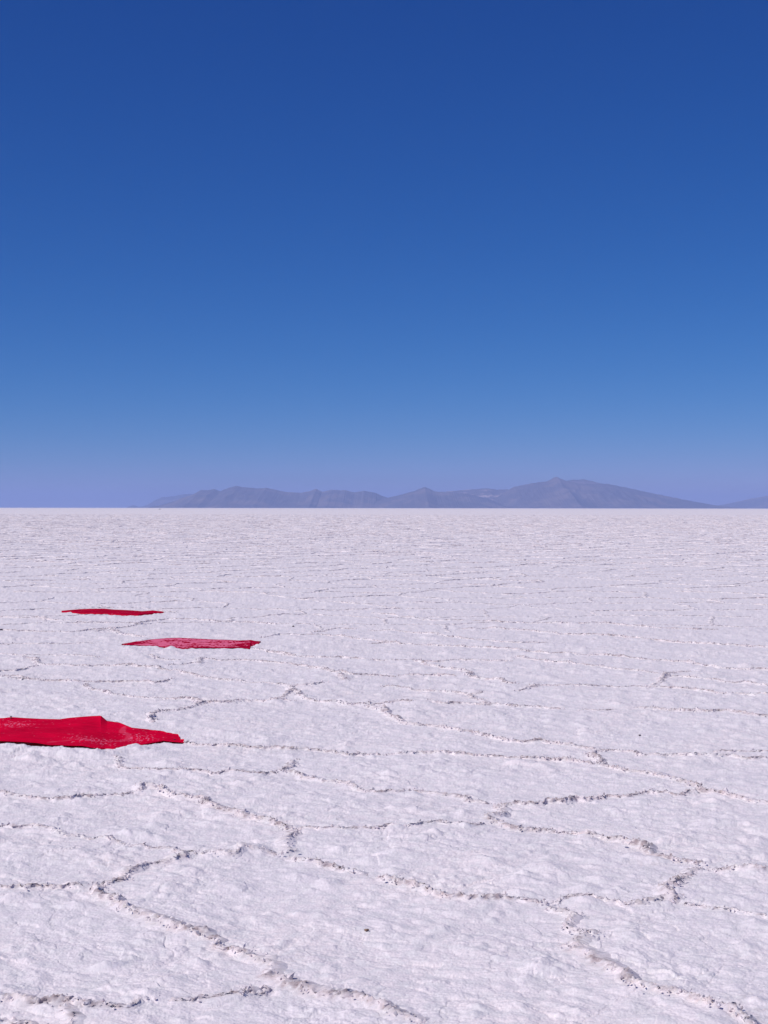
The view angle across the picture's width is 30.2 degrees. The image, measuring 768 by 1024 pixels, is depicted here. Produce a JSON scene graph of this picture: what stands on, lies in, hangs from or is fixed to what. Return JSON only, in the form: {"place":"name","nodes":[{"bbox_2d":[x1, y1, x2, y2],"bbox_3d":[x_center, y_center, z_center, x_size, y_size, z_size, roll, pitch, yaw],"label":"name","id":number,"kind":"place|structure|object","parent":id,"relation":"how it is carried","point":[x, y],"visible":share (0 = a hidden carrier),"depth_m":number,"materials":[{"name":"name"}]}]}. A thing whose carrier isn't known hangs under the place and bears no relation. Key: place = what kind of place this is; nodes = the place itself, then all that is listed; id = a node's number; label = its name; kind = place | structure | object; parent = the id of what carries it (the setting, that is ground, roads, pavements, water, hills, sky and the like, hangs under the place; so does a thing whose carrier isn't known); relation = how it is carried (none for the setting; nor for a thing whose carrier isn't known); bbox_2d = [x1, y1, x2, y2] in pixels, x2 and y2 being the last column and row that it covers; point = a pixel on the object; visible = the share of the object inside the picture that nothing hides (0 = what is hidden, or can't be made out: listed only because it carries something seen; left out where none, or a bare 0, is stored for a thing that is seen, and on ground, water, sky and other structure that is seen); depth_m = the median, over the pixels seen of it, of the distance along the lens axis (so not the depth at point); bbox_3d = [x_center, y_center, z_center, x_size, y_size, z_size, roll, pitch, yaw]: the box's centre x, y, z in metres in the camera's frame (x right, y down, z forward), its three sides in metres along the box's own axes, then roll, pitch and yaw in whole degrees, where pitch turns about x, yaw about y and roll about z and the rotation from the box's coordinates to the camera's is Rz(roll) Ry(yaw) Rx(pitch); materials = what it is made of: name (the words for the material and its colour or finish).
{"place":"outdoors","nodes":[
{"label":"outdoors","id":0,"kind":"place"},
{"bbox_2d":[137,494,192,507],"bbox_3d":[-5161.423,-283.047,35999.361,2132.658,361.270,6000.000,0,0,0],"label":"hills","id":1,"kind":"structure","parent":0,"point":[162,500],"depth_m":35235.04,"materials":[{"name":"stone"}]},
{"bbox_2d":[148,486,386,507],"bbox_3d":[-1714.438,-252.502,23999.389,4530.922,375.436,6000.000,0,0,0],"label":"hills","id":2,"kind":"structure","parent":0,"point":[238,497],"depth_m":22880.53,"materials":[{"name":"stone"}]},
{"bbox_2d":[0,508,767,1023],"bbox_3d":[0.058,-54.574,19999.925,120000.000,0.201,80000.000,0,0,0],"label":"ground","id":3,"kind":"structure","parent":0,"point":[462,948],"depth_m":8.61,"materials":[{"name":"white"}]},
{"bbox_2d":[0,716,183,748],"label":"red sheet","id":4,"kind":"object","parent":3,"relation":"on","point":[99,732],"visible":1,"depth_m":9.87,"materials":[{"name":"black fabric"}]},
{"bbox_2d":[62,609,163,615],"bbox_3d":[-4.103,1.526,21.552,1.560,0.054,0.868,0,0,25],"label":"red sheet","id":5,"kind":"object","parent":3,"relation":"on","point":[112,612],"visible":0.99,"depth_m":21.36,"materials":[{"name":"red fabric"}]},
{"bbox_2d":[121,638,260,648],"bbox_3d":[-2.179,1.535,16.608,1.591,0.020,1.170,0,0,17],"label":"red sheet","id":6,"kind":"object","parent":3,"relation":"on","point":[184,643],"visible":1,"depth_m":16.57,"materials":[{"name":"red fabric"}]},
{"bbox_2d":[0,618,767,1023],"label":"salt shards","id":7,"kind":"object","parent":3,"relation":"on","point":[290,976],"visible":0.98,"depth_m":8.51,"materials":[{"name":"white"}]},
{"bbox_2d":[0,0,767,507],"label":"sky","id":8,"kind":"structure","parent":0,"point":[386,248],"materials":[{"name":"blue"}]},
{"bbox_2d":[374,487,508,507],"bbox_3d":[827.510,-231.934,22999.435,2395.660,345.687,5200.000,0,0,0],"label":"hills","id":9,"kind":"structure","parent":0,"point":[424,497],"depth_m":22188.94,"materials":[{"name":"stone"}]},
{"bbox_2d":[446,488,507,499],"bbox_3d":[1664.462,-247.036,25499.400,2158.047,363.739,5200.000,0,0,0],"label":"hills","id":10,"kind":"structure","parent":0,"point":[490,494],"depth_m":25134.93,"materials":[{"name":"stone"}]},
{"bbox_2d":[568,479,600,483],"bbox_3d":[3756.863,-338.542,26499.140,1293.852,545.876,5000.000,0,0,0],"label":"hills","id":11,"kind":"structure","parent":0,"point":[582,481],"depth_m":26359.52,"materials":[{"name":"stone"}]},
{"bbox_2d":[493,477,748,508],"bbox_3d":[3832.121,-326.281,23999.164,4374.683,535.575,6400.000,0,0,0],"label":"hills","id":12,"kind":"structure","parent":0,"point":[555,492],"depth_m":22969.47,"materials":[{"name":"stone"}]},
{"bbox_2d":[719,496,767,508],"bbox_3d":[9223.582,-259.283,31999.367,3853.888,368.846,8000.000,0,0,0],"label":"hills","id":13,"kind":"structure","parent":0,"point":[759,503],"depth_m":31318.95,"materials":[{"name":"stone"}]}
]}

